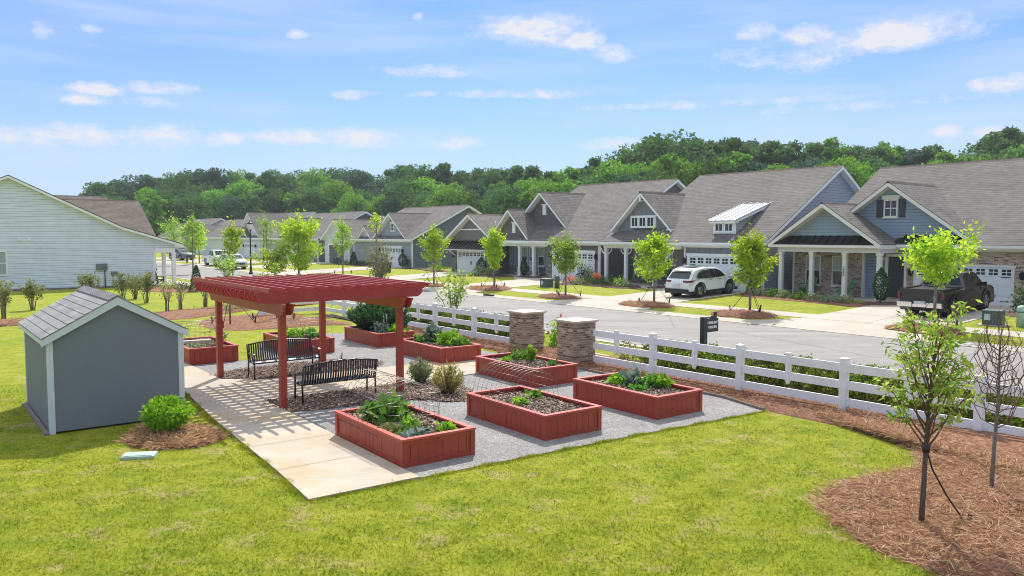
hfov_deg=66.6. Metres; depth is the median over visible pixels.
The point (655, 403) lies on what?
raised bed
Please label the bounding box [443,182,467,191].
woodland tree
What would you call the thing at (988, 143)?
woodland tree
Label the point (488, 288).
pine straw litter
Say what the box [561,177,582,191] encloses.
woodland tree
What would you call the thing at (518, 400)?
seedling
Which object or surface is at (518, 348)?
flowering herb
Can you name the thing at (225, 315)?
tree guy stakes
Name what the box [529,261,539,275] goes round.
rocking chair
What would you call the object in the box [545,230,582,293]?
street tree
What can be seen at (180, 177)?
woodland tree
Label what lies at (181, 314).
pine straw
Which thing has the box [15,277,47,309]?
crepe myrtle
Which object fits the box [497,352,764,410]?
edging board
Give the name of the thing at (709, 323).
garden sign
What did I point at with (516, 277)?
path
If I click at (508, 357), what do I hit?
bean plant
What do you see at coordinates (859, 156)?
woodland tree
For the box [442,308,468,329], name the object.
hedge shrub
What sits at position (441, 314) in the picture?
hedge shrub
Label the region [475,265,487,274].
foundation shrub
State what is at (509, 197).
woodland tree
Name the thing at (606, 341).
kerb
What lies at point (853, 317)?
driveway
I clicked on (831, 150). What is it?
woodland tree
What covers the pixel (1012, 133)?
woodland tree
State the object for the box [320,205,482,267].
house
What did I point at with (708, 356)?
hedge shrub
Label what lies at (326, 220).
house
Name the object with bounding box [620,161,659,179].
woodland tree
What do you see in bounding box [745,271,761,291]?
cone conifer
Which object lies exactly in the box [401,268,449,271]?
mulch bed
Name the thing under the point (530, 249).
window
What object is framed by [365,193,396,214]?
woodland tree
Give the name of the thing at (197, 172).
woodland tree
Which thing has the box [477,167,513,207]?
woodland tree
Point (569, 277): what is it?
foundation shrub
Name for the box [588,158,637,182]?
woodland tree
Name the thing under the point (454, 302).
tree
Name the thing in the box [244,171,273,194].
woodland tree
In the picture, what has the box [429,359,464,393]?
lavender shrub
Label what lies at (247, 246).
garage door
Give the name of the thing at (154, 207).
woodland tree
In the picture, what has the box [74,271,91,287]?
crepe myrtle
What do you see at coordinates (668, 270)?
cone conifer
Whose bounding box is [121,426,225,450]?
pine straw
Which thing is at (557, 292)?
tree guy stakes
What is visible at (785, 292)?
foundation shrub
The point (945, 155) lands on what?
woodland tree
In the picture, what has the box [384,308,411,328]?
rosemary bush
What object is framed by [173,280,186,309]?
crepe myrtle
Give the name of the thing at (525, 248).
window
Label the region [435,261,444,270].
foundation shrub
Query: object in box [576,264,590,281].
evergreen shrub
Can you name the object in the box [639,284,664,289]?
path
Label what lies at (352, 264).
mulch bed
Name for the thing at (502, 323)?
hedge shrub
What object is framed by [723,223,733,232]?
window
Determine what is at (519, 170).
woodland tree
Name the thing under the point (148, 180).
woodland tree
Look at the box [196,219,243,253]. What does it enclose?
house
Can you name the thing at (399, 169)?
woodland tree
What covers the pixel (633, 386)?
lettuce
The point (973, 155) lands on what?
woodland tree
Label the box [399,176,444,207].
woodland tree
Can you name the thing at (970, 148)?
woodland tree
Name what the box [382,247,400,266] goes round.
garage door
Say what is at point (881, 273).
cone conifer
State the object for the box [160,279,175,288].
foundation shrub
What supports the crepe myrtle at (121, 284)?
on the ground at (12, 359)
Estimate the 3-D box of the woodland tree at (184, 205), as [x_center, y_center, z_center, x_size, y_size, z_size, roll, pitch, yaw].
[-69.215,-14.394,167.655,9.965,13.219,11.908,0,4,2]
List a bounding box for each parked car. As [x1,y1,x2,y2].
[169,248,194,259]
[218,253,247,269]
[665,265,737,297]
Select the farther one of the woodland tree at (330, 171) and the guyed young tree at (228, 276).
the woodland tree at (330, 171)
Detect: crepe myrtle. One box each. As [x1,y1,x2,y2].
[0,280,13,318]
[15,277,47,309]
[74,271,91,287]
[84,270,100,288]
[111,270,134,297]
[123,273,144,298]
[131,270,157,302]
[159,281,173,310]
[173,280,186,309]
[199,291,208,307]
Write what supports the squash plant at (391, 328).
on the raised bed at (365, 337)
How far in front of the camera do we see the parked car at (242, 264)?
81.67 m
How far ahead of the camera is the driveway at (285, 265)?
87.61 m
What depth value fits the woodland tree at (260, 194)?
174.74 m
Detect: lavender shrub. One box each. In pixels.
[405,356,434,382]
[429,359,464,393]
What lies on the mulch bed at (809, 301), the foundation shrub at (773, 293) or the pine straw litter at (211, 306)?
the foundation shrub at (773, 293)
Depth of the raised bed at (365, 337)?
26.60 m
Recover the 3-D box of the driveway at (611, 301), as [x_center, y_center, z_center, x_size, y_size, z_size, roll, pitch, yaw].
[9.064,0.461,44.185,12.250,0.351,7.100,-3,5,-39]
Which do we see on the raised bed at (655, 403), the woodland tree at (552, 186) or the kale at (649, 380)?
the kale at (649, 380)
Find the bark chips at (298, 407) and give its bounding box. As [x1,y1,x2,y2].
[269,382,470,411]
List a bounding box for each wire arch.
[177,319,215,345]
[287,316,332,337]
[337,369,439,436]
[473,361,558,403]
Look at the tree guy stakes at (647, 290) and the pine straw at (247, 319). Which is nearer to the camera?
the pine straw at (247, 319)
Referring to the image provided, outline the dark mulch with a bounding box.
[313,314,352,321]
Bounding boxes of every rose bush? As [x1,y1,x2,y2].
[546,313,561,346]
[614,340,637,361]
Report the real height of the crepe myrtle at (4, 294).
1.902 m
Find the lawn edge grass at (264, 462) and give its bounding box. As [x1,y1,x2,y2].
[185,392,768,503]
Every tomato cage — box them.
[384,392,403,423]
[420,388,440,425]
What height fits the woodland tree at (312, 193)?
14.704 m
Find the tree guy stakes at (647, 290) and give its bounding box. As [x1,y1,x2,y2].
[638,281,669,302]
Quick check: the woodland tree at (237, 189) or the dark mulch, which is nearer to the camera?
the dark mulch
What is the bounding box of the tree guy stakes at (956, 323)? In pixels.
[913,297,958,325]
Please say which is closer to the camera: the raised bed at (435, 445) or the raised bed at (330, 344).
the raised bed at (435, 445)
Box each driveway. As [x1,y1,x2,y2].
[159,257,247,262]
[189,260,291,265]
[224,262,331,268]
[270,266,404,274]
[383,272,480,279]
[426,278,574,292]
[553,290,745,309]
[756,301,1016,337]
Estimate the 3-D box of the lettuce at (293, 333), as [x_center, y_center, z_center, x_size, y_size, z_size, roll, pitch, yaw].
[-7.152,1.498,25.730,0.698,0.538,0.685,0,4,0]
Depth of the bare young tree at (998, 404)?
11.17 m
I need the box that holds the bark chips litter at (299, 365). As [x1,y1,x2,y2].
[210,357,384,378]
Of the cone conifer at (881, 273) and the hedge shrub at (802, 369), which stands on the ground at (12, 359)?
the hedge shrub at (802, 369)
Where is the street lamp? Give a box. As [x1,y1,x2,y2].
[247,221,252,273]
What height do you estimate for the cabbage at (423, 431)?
0.306 m
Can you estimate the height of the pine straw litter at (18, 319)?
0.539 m
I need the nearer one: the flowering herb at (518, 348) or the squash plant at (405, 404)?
the squash plant at (405, 404)
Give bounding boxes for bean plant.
[500,354,512,360]
[510,348,526,360]
[525,344,537,361]
[547,358,560,365]
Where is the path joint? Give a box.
[191,365,469,469]
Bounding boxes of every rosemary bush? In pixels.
[345,302,393,330]
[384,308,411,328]
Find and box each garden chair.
[155,271,164,284]
[797,275,817,293]
[835,277,854,297]
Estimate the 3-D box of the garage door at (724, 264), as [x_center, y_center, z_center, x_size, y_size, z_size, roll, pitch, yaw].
[12.410,-0.829,46.410,0.080,2.040,4.700,-3,5,-39]
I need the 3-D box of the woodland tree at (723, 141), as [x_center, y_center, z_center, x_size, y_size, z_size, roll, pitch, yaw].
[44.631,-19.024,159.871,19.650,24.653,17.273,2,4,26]
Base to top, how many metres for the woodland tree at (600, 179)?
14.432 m
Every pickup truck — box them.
[203,250,225,265]
[897,270,995,316]
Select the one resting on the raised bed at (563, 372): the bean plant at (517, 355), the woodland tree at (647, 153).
the bean plant at (517, 355)
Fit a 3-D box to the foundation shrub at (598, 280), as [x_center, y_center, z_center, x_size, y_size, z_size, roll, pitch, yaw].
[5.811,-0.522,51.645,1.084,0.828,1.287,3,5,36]
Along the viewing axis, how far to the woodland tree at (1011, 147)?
122.60 m
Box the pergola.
[192,273,429,407]
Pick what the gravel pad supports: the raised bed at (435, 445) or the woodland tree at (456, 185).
the raised bed at (435, 445)
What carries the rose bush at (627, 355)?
on the ground at (12, 359)
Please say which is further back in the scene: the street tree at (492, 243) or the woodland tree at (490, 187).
the woodland tree at (490, 187)
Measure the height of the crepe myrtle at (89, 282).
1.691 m
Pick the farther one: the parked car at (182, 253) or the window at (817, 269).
the parked car at (182, 253)
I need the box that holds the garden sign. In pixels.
[700,312,718,344]
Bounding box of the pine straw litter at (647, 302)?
[619,299,673,306]
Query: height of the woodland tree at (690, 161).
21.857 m
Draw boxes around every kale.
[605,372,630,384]
[618,362,643,385]
[638,372,662,388]
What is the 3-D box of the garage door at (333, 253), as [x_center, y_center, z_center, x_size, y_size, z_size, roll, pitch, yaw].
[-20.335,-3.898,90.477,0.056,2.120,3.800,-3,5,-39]
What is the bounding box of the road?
[156,263,1023,391]
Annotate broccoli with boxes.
[421,321,443,342]
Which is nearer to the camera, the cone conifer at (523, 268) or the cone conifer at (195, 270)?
the cone conifer at (195, 270)
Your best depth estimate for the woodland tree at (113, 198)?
173.06 m
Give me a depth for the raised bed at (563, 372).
19.97 m
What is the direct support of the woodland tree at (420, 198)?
on the ground at (12, 359)
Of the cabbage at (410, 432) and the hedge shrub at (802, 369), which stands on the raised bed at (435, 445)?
the cabbage at (410, 432)
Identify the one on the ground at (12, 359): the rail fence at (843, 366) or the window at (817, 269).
the rail fence at (843, 366)
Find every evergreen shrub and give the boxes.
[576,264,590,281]
[584,262,594,281]
[1005,281,1023,312]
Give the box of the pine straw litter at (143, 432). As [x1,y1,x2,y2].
[113,418,231,451]
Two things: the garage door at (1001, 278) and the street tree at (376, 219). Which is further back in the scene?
the street tree at (376, 219)
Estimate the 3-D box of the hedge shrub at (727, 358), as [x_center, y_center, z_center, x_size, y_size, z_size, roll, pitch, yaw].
[5.806,1.993,20.338,1.318,0.894,1.516,-1,4,-10]
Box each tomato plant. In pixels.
[214,324,228,342]
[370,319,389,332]
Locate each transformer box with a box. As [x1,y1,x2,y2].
[537,278,553,287]
[976,308,1008,326]
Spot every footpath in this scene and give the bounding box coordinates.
[158,278,189,284]
[166,259,1023,337]
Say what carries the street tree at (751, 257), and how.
on the ground at (12, 359)
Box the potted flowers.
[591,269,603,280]
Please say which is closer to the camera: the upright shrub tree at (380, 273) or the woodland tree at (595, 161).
the upright shrub tree at (380, 273)
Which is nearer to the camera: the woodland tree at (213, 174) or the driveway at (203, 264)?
the driveway at (203, 264)
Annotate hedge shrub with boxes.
[405,304,429,322]
[415,305,442,325]
[430,306,457,325]
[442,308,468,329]
[455,308,483,331]
[466,312,493,333]
[478,313,508,336]
[491,320,508,336]
[636,337,685,367]
[657,340,703,371]
[686,341,731,375]
[710,348,761,380]
[744,358,791,385]
[771,353,825,391]
[803,361,862,398]
[835,363,894,403]
[877,366,931,410]
[916,375,986,418]
[964,382,1023,427]
[1005,397,1023,427]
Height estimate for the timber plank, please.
0.100 m
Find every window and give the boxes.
[0,251,7,275]
[390,222,393,231]
[522,246,527,265]
[528,246,531,265]
[537,247,544,266]
[630,217,637,227]
[638,217,645,227]
[646,217,653,227]
[661,251,672,276]
[714,223,722,232]
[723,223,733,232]
[804,255,821,285]
[830,256,848,287]
[881,195,900,218]
[882,258,885,289]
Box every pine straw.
[0,318,25,326]
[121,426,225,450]
[156,303,318,319]
[199,313,350,330]
[405,325,1011,426]
[467,285,511,290]
[538,294,580,299]
[618,301,674,307]
[710,309,777,318]
[815,409,1023,575]
[884,324,965,334]
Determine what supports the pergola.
on the gravel pad
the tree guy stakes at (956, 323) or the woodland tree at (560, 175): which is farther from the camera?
the woodland tree at (560, 175)
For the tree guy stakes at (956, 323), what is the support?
on the ground at (12, 359)
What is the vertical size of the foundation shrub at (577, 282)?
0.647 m
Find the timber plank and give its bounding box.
[184,339,211,344]
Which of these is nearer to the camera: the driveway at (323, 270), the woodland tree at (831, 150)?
the driveway at (323, 270)
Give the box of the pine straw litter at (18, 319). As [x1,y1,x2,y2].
[0,316,24,326]
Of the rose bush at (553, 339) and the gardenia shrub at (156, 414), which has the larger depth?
the rose bush at (553, 339)
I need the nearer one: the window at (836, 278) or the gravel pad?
the gravel pad
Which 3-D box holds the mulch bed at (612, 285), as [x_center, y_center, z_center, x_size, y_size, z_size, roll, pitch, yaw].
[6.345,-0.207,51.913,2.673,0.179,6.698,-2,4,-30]
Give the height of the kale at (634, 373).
0.653 m
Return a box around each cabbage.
[399,428,418,437]
[414,425,432,434]
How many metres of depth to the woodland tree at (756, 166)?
115.63 m
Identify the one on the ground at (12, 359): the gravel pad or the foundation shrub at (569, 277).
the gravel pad
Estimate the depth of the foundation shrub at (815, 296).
39.45 m
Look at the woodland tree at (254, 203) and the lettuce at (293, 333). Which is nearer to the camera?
the lettuce at (293, 333)
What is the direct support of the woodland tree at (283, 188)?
on the ground at (12, 359)
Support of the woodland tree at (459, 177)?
on the ground at (12, 359)
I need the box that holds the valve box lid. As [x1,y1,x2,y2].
[120,451,157,459]
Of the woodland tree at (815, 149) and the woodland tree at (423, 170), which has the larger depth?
the woodland tree at (423, 170)
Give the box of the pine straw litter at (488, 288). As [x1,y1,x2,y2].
[467,285,509,289]
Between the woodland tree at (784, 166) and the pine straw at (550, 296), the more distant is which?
the woodland tree at (784, 166)
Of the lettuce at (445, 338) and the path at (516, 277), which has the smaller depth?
the lettuce at (445, 338)
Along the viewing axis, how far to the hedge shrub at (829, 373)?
18.09 m
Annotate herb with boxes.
[377,422,402,432]
[392,422,421,434]
[510,341,526,352]
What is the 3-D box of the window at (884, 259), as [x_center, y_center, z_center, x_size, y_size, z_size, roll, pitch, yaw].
[19.408,-0.672,40.729,0.100,1.760,0.280,-3,5,-39]
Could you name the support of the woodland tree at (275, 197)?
on the ground at (12, 359)
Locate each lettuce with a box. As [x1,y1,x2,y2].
[286,326,302,337]
[301,327,318,338]
[413,333,427,342]
[431,328,464,345]
[452,335,470,345]
[628,381,649,390]
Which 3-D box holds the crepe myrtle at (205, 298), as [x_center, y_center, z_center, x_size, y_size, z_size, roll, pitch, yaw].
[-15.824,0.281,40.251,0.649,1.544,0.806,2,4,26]
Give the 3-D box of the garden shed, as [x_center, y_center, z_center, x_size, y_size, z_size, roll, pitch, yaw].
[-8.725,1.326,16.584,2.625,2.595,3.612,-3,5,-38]
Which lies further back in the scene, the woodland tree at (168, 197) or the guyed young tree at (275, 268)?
the woodland tree at (168, 197)
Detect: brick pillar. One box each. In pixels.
[507,309,546,349]
[554,317,598,363]
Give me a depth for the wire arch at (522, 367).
16.02 m
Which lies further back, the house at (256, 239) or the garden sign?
the house at (256, 239)
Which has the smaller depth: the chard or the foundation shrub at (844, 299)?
the chard
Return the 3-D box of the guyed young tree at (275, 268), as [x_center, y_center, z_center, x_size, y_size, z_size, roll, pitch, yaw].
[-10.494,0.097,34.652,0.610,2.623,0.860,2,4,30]
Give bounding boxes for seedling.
[512,396,529,405]
[523,389,542,400]
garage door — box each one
[245,244,254,257]
[329,245,343,262]
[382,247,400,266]
[459,251,483,272]
[554,253,592,280]
[689,256,752,291]
[915,266,1012,305]
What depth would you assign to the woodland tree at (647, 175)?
109.59 m
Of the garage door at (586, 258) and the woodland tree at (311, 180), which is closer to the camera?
the garage door at (586, 258)
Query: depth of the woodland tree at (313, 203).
174.59 m
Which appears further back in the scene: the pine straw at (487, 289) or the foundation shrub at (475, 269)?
the foundation shrub at (475, 269)
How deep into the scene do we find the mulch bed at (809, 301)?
39.66 m
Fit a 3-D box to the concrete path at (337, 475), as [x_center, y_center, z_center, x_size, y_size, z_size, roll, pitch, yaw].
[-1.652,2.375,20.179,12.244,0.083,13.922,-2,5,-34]
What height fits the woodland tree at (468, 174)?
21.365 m
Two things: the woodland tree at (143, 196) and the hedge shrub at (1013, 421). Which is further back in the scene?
the woodland tree at (143, 196)
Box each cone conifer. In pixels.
[188,265,200,291]
[349,251,356,263]
[397,252,407,267]
[476,257,486,272]
[520,257,527,274]
[663,259,672,285]
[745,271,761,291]
[872,267,889,301]
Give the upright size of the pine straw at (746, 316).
0.278 m
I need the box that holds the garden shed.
[18,286,188,435]
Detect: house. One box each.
[0,175,183,290]
[54,195,107,199]
[158,218,225,252]
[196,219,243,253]
[220,211,315,257]
[267,211,380,261]
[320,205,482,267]
[444,178,685,280]
[597,165,860,292]
[768,158,1023,305]
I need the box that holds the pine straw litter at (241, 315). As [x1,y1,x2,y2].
[198,313,348,330]
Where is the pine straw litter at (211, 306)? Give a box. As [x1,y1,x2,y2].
[153,303,316,319]
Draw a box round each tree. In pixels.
[78,181,103,195]
[80,182,119,199]
[90,179,137,196]
[99,194,125,199]
[116,174,164,198]
[118,189,147,210]
[134,187,161,211]
[143,184,192,233]
[143,196,170,235]
[149,193,195,229]
[154,176,173,191]
[157,210,190,249]
[160,168,198,192]
[166,168,218,192]
[168,191,213,228]
[175,209,206,273]
[178,188,231,218]
[184,183,218,212]
[187,167,234,194]
[191,220,209,262]
[207,251,242,277]
[212,195,250,219]
[213,178,272,218]
[219,168,254,188]
[219,215,245,274]
[220,252,244,323]
[234,194,265,219]
[239,189,280,215]
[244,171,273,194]
[249,242,289,274]
[257,212,276,262]
[259,169,295,193]
[259,187,285,212]
[269,261,283,317]
[271,208,324,273]
[276,186,299,209]
[276,193,297,212]
[277,186,341,212]
[284,169,314,198]
[288,167,332,206]
[298,199,329,212]
[310,179,354,212]
[320,167,349,199]
[326,195,339,210]
[329,214,355,273]
[330,192,375,214]
[331,169,384,205]
[331,188,374,211]
[354,171,387,189]
[356,196,378,214]
[361,237,395,277]
[364,179,385,196]
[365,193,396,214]
[368,212,383,276]
[377,174,430,215]
[378,198,401,215]
[380,164,418,196]
[395,164,437,197]
[397,193,423,210]
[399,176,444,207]
[409,190,444,206]
[416,222,453,282]
[421,186,469,206]
[422,264,473,307]
[429,162,457,186]
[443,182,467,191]
[447,171,473,186]
[451,187,480,207]
[458,180,491,208]
[462,167,484,180]
[462,169,491,195]
[469,196,501,213]
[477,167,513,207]
[478,221,506,285]
[479,182,523,213]
[483,181,509,211]
[499,177,543,212]
[500,165,525,204]
[516,164,551,193]
[517,191,536,208]
[525,179,563,198]
[539,171,562,185]
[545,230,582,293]
[553,166,579,191]
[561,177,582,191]
[563,170,618,191]
[566,180,600,192]
[569,168,589,180]
[579,165,592,176]
[581,153,617,178]
[584,156,613,184]
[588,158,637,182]
[608,141,675,170]
[609,154,639,175]
[609,174,644,182]
[617,142,642,153]
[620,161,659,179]
[621,128,717,182]
[630,226,677,300]
[631,166,679,180]
[648,153,684,183]
[662,157,711,186]
[672,138,704,162]
[690,139,721,170]
[692,150,740,177]
[714,137,750,164]
[714,151,752,172]
[716,137,760,156]
[721,141,771,165]
[726,222,779,309]
[734,161,777,171]
[753,139,827,168]
[753,140,789,168]
[759,163,793,170]
[782,141,825,163]
[788,156,827,168]
[805,137,849,163]
[814,158,855,178]
[821,155,875,187]
[831,145,871,181]
[846,145,886,165]
[858,156,896,183]
[872,299,984,523]
[876,140,904,165]
[891,148,933,165]
[896,221,985,321]
[912,143,943,164]
[927,150,972,163]
[958,135,993,154]
[958,306,1023,487]
[967,140,1014,160]
[972,152,994,160]
[973,131,1017,159]
[982,146,1023,159]
[995,125,1023,155]
[1005,141,1023,157]
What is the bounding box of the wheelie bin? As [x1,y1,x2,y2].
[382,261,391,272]
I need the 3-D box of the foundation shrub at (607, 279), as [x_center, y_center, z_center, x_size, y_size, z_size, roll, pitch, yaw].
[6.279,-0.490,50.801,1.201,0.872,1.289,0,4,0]
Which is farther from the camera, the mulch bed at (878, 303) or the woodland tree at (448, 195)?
the woodland tree at (448, 195)
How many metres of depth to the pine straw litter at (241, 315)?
33.27 m
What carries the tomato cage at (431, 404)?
on the raised bed at (435, 445)
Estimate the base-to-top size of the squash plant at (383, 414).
0.652 m
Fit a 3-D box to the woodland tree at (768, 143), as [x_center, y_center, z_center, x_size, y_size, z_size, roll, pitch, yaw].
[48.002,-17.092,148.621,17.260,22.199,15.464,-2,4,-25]
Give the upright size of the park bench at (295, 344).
0.934 m
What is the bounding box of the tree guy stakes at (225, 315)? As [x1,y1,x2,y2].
[211,303,255,327]
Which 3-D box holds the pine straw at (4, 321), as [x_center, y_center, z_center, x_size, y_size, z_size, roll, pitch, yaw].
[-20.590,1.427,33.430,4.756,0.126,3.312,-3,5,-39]
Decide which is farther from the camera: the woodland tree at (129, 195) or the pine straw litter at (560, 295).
the woodland tree at (129, 195)
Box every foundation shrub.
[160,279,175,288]
[174,280,188,289]
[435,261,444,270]
[471,265,481,273]
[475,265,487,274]
[495,269,504,275]
[564,275,577,282]
[571,277,587,284]
[582,274,596,284]
[590,274,606,284]
[600,274,615,285]
[612,275,628,285]
[751,286,766,295]
[764,287,779,296]
[775,288,793,297]
[789,290,808,299]
[802,290,825,300]
[819,293,842,302]
[835,294,855,303]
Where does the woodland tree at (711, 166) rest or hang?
on the ground at (12, 359)
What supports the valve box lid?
on the ground at (12, 359)
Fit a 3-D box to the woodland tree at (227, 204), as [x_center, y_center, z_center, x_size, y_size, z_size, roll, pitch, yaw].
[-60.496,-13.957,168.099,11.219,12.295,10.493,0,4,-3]
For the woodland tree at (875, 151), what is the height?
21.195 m
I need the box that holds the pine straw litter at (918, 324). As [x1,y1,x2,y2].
[885,322,969,334]
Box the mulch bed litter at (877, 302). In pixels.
[856,300,898,304]
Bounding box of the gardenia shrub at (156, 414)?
[138,393,195,431]
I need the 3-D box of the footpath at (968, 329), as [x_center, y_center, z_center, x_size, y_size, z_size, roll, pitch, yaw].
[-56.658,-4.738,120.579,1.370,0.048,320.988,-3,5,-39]
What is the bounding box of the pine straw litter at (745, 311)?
[711,308,780,317]
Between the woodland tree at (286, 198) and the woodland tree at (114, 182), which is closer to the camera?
the woodland tree at (286, 198)
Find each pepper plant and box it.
[400,411,420,426]
[435,420,457,431]
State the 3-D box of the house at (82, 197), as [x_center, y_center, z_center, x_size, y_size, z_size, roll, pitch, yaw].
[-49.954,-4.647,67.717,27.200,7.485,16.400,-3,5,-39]
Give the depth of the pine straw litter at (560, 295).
44.48 m
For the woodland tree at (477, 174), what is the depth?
178.14 m
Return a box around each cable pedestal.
[554,276,559,287]
[1016,305,1023,327]
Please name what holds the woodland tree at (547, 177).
on the ground at (12, 359)
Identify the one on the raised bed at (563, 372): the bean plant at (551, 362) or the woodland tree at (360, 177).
the bean plant at (551, 362)
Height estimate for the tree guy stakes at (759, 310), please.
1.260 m
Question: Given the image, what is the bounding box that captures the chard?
[651,372,674,388]
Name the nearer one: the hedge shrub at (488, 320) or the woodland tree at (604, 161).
the hedge shrub at (488, 320)
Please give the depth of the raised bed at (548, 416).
15.07 m
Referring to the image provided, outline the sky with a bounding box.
[0,0,1023,195]
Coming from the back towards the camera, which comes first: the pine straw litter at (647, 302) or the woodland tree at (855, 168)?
the woodland tree at (855, 168)
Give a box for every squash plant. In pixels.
[355,393,412,424]
[376,389,411,410]
[383,323,410,334]
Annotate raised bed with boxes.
[183,336,238,364]
[263,330,334,355]
[334,404,475,467]
[344,326,414,347]
[404,337,481,363]
[466,385,602,440]
[475,351,577,387]
[572,372,702,419]
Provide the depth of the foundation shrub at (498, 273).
62.33 m
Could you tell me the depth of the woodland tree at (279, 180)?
199.09 m
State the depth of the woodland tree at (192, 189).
181.72 m
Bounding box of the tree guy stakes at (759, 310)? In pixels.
[729,288,761,311]
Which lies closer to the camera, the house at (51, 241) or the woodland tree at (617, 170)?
the house at (51, 241)
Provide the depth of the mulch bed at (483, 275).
62.43 m
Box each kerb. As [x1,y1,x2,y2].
[156,261,1023,351]
[159,275,971,394]
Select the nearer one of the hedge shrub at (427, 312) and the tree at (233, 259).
the hedge shrub at (427, 312)
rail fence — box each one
[258,301,318,315]
[326,300,508,342]
[593,330,1023,436]
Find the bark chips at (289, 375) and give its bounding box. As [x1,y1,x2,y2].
[214,360,383,378]
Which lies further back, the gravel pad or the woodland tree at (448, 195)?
the woodland tree at (448, 195)
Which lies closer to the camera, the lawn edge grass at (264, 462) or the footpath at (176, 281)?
the lawn edge grass at (264, 462)
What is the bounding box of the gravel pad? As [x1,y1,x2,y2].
[192,333,760,477]
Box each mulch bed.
[140,285,200,292]
[336,264,371,265]
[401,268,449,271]
[470,274,512,276]
[517,276,542,277]
[577,282,640,288]
[741,294,863,306]
[858,301,896,305]
[1005,310,1016,316]
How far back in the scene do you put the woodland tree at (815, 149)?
141.96 m
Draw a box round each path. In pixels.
[184,353,610,500]
[513,276,544,279]
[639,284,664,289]
[862,298,899,301]
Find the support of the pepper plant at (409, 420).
in the raised bed at (435, 445)
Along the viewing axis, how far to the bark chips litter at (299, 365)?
21.41 m
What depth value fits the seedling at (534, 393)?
16.02 m
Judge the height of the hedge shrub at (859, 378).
0.940 m
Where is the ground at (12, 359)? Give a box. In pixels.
[0,253,1023,575]
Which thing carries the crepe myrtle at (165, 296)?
on the ground at (12, 359)
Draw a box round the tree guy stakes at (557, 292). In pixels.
[556,276,580,295]
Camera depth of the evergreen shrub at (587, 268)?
53.84 m
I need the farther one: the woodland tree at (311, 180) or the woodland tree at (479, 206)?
the woodland tree at (311, 180)
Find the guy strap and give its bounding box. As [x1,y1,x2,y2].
[922,445,963,519]
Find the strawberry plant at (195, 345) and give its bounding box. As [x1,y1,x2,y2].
[185,342,209,347]
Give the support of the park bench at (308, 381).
on the gravel pad
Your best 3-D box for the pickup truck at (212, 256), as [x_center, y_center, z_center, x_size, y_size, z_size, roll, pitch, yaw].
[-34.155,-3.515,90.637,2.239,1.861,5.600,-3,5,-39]
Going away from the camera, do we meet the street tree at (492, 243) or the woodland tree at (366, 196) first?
the street tree at (492, 243)
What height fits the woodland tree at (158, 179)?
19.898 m
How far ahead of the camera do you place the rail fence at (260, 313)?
37.15 m
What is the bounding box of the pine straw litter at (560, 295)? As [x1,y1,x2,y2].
[537,293,581,298]
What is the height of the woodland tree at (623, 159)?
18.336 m
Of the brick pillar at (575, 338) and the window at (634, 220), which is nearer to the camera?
the brick pillar at (575, 338)
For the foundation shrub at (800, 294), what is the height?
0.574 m
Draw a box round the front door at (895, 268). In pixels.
[888,256,903,297]
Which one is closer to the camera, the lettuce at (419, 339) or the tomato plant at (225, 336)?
the tomato plant at (225, 336)
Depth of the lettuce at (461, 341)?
23.61 m
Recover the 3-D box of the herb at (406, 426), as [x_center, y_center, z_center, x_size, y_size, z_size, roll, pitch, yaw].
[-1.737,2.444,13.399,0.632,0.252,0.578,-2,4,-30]
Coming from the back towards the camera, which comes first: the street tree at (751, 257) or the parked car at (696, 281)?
the parked car at (696, 281)
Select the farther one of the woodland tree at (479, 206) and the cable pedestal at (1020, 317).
the woodland tree at (479, 206)
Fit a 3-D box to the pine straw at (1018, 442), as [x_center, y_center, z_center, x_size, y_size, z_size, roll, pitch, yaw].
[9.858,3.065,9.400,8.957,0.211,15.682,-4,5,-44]
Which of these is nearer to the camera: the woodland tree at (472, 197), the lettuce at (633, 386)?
the lettuce at (633, 386)
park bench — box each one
[246,338,320,379]
[293,358,377,403]
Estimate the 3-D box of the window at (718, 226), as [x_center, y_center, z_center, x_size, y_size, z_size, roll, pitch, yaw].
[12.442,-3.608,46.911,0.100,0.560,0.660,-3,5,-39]
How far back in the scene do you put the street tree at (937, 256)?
29.41 m

